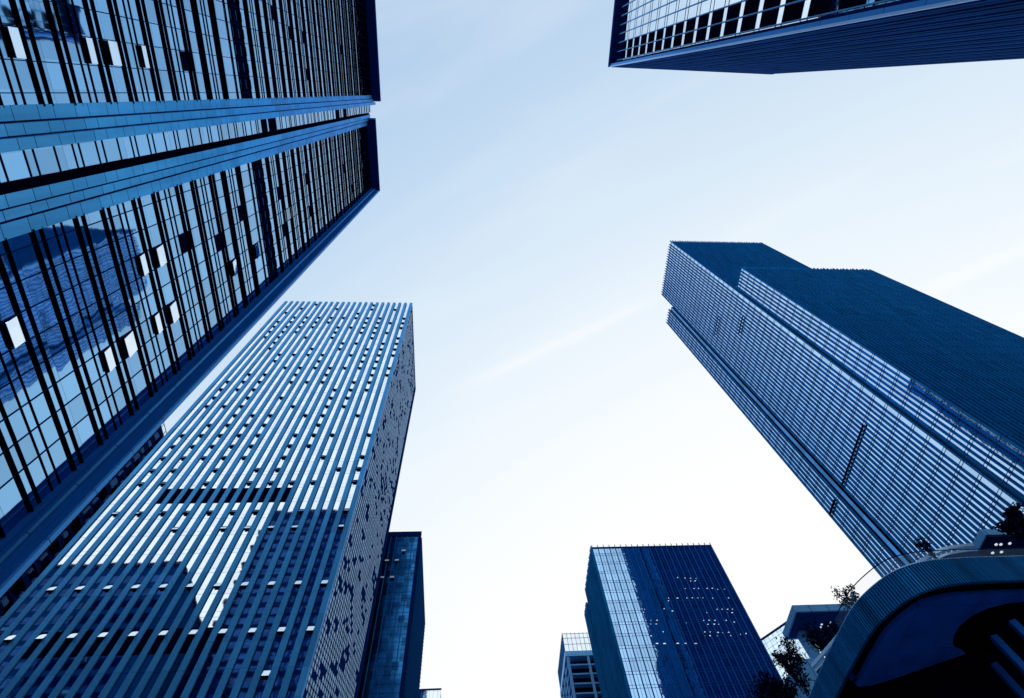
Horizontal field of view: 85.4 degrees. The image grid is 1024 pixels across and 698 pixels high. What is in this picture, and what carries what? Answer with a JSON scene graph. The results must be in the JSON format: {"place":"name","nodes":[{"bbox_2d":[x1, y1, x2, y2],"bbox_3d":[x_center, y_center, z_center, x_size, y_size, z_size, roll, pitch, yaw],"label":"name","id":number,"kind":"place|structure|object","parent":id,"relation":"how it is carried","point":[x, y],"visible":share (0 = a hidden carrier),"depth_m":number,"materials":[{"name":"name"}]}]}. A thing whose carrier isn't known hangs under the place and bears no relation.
{"place":"outdoors","nodes":[
{"label":"outdoors","id":0,"kind":"place"},
{"bbox_2d":[0,424,166,618],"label":"panelled building","id":1,"kind":"structure","parent":0,"point":[17,589],"depth_m":122.64,"materials":[{"name":"blue glass"}]},
{"bbox_2d":[0,0,380,597],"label":"office tower","id":2,"kind":"structure","parent":0,"point":[189,190],"depth_m":43.49,"materials":[{"name":"blue glass"}]},
{"bbox_2d":[0,301,415,697],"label":"slat tower","id":3,"kind":"structure","parent":0,"point":[229,539],"depth_m":105.66,"materials":[{"name":"blue metal"}]},
{"bbox_2d":[0,303,288,635],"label":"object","id":4,"kind":"structure","parent":3,"relation":"in","point":[7,624],"depth_m":111.12,"materials":[{"name":"white metal"}]},
{"bbox_2d":[0,303,294,653],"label":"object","id":5,"kind":"structure","parent":3,"relation":"in","point":[37,606],"depth_m":106.55,"materials":[{"name":"white metal"}]},
{"bbox_2d":[0,303,300,672],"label":"window frame","id":6,"kind":"structure","parent":3,"relation":"in","point":[57,599],"depth_m":104.98,"materials":[{"name":"white metal"}]},
{"bbox_2d":[0,303,305,693],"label":"window frame","id":7,"kind":"structure","parent":3,"relation":"in","point":[27,654],"depth_m":99.39,"materials":[{"name":"white metal"}]},
{"bbox_2d":[7,303,311,697],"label":"window frame","id":8,"kind":"structure","parent":3,"relation":"in","point":[41,656],"depth_m":100.59,"materials":[{"name":"white metal"}]},
{"bbox_2d":[24,303,317,697],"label":"window frame","id":9,"kind":"structure","parent":3,"relation":"in","point":[64,646],"depth_m":99.17,"materials":[{"name":"white metal"}]},
{"bbox_2d":[41,303,323,697],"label":"window frame","id":10,"kind":"structure","parent":3,"relation":"in","point":[80,645],"depth_m":100.81,"materials":[{"name":"white metal"}]},
{"bbox_2d":[57,303,329,697],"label":"window frame","id":11,"kind":"structure","parent":3,"relation":"in","point":[93,648],"depth_m":98.97,"materials":[{"name":"white metal"}]},
{"bbox_2d":[74,303,335,697],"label":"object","id":12,"kind":"structure","parent":3,"relation":"in","point":[115,638],"depth_m":101.03,"materials":[{"name":"white metal"}]},
{"bbox_2d":[90,303,340,697],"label":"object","id":13,"kind":"structure","parent":3,"relation":"in","point":[128,641],"depth_m":100.05,"materials":[{"name":"white metal"}]},
{"bbox_2d":[107,303,346,697],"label":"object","id":14,"kind":"structure","parent":3,"relation":"in","point":[146,636],"depth_m":101.38,"materials":[{"name":"white metal"}]},
{"bbox_2d":[123,303,352,697],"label":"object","id":15,"kind":"structure","parent":3,"relation":"in","point":[159,639],"depth_m":100.27,"materials":[{"name":"white metal"}]},
{"bbox_2d":[140,303,357,697],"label":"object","id":16,"kind":"structure","parent":3,"relation":"in","point":[179,630],"depth_m":101.60,"materials":[{"name":"white metal"}]},
{"bbox_2d":[156,304,363,697],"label":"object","id":17,"kind":"structure","parent":3,"relation":"in","point":[186,644],"depth_m":100.03,"materials":[{"name":"white metal"}]},
{"bbox_2d":[172,304,369,697],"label":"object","id":18,"kind":"structure","parent":3,"relation":"in","point":[202,642],"depth_m":101.64,"materials":[{"name":"white metal"}]},
{"bbox_2d":[189,306,373,697],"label":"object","id":19,"kind":"structure","parent":3,"relation":"in","point":[216,644],"depth_m":100.07,"materials":[{"name":"white metal"}]},
{"bbox_2d":[205,304,380,697],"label":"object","id":20,"kind":"structure","parent":3,"relation":"in","point":[216,679],"depth_m":102.09,"materials":[{"name":"white metal"}]},
{"bbox_2d":[221,304,386,697],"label":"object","id":21,"kind":"structure","parent":3,"relation":"in","point":[237,666],"depth_m":100.91,"materials":[{"name":"white metal"}]},
{"bbox_2d":[237,304,391,697],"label":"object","id":22,"kind":"structure","parent":3,"relation":"in","point":[245,686],"depth_m":102.39,"materials":[{"name":"white metal"}]},
{"bbox_2d":[254,304,397,697],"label":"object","id":23,"kind":"structure","parent":3,"relation":"in","point":[268,666],"depth_m":103.39,"materials":[{"name":"white metal"}]},
{"bbox_2d":[270,304,403,697],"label":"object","id":24,"kind":"structure","parent":3,"relation":"in","point":[285,661],"depth_m":102.14,"materials":[{"name":"white metal"}]},
{"bbox_2d":[286,304,408,697],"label":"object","id":25,"kind":"structure","parent":3,"relation":"in","point":[304,648],"depth_m":101.58,"materials":[{"name":"white metal"}]},
{"bbox_2d":[358,531,424,697],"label":"ribbed tower","id":26,"kind":"structure","parent":0,"point":[393,662],"depth_m":141.72,"materials":[{"name":"blue glass"}]},
{"bbox_2d":[419,688,440,697],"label":"block","id":27,"kind":"structure","parent":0,"point":[431,693],"depth_m":202.73,"materials":[{"name":"white metal"}]},
{"bbox_2d":[161,0,1023,697],"label":"sky","id":28,"kind":"structure","parent":0,"point":[531,200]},
{"bbox_2d":[584,543,781,697],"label":"glass tower","id":29,"kind":"structure","parent":0,"point":[671,621],"depth_m":171.74,"materials":[{"name":"blue glass"}]},
{"bbox_2d":[761,622,824,680],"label":"pale block","id":30,"kind":"structure","parent":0,"point":[771,642],"depth_m":297.41,"materials":[{"name":"white metal"}]},
{"bbox_2d":[608,0,1023,73],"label":"panel tower","id":31,"kind":"structure","parent":0,"point":[763,36],"depth_m":66.66,"materials":[{"name":"blue glass"}]},
{"bbox_2d":[661,240,1023,577],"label":"finned tower","id":32,"kind":"structure","parent":0,"point":[884,415],"depth_m":131.66,"materials":[{"name":"blue metal"}]},
{"label":"ground","id":33,"kind":"structure","parent":0,"visible":0},
{"bbox_2d":[558,632,601,697],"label":"frame tower","id":34,"kind":"structure","parent":33,"relation":"on","point":[577,675],"depth_m":209.89,"materials":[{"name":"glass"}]},
{"bbox_2d":[784,543,1023,697],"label":"shopping podium","id":35,"kind":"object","parent":33,"relation":"on","point":[948,625],"visible":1,"depth_m":21.97,"materials":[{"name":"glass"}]},
{"bbox_2d":[746,666,799,697],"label":"terrace tree","id":36,"kind":"object","parent":35,"relation":"on","point":[767,686],"visible":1,"depth_m":31.67,"materials":[{"name":"green plant"}]},
{"bbox_2d":[771,635,810,696],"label":"terrace tree","id":37,"kind":"object","parent":35,"relation":"on","point":[788,657],"visible":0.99,"depth_m":32.62,"materials":[{"name":"green plant"}]},
{"bbox_2d":[782,604,851,658],"bbox_3d":[26.183,23.186,36.375,10.000,13.020,3.000,0,-65,-4],"label":"roof canopy","id":38,"kind":"object","parent":35,"relation":"on","point":[818,614],"visible":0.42,"depth_m":41.25,"materials":[{"name":"blue metal"}]},
{"bbox_2d":[801,618,842,658],"bbox_3d":[17.598,16.979,29.123,2.481,6.217,2.339,0,-65,-4],"label":"terrace tree","id":39,"kind":"object","parent":35,"relation":"on","point":[818,640],"visible":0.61,"depth_m":31.00,"materials":[{"name":"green plant"}]},
{"bbox_2d":[830,584,858,611],"bbox_3d":[15.204,11.518,24.431,1.161,2.616,0.943,-28,-66,9],"label":"terrace tree","id":40,"kind":"object","parent":35,"relation":"on","point":[851,599],"visible":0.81,"depth_m":25.04,"materials":[{"name":"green plant"}]},
{"bbox_2d":[913,536,937,558],"bbox_3d":[18.118,9.062,23.561,0.700,2.715,0.726,-19,-65,5],"label":"terrace tree","id":41,"kind":"object","parent":35,"relation":"on","point":[925,543],"visible":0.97,"depth_m":24.29,"materials":[{"name":"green plant"}]},
{"bbox_2d":[970,529,1023,555],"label":"roof canopy","id":42,"kind":"object","parent":35,"relation":"on","point":[989,538],"visible":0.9,"depth_m":27.37,"materials":[{"name":"blue metal"}]},
{"bbox_2d":[990,502,1023,544],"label":"terrace tree","id":43,"kind":"object","parent":35,"relation":"on","point":[1012,523],"visible":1,"depth_m":25.74,"materials":[{"name":"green plant"}]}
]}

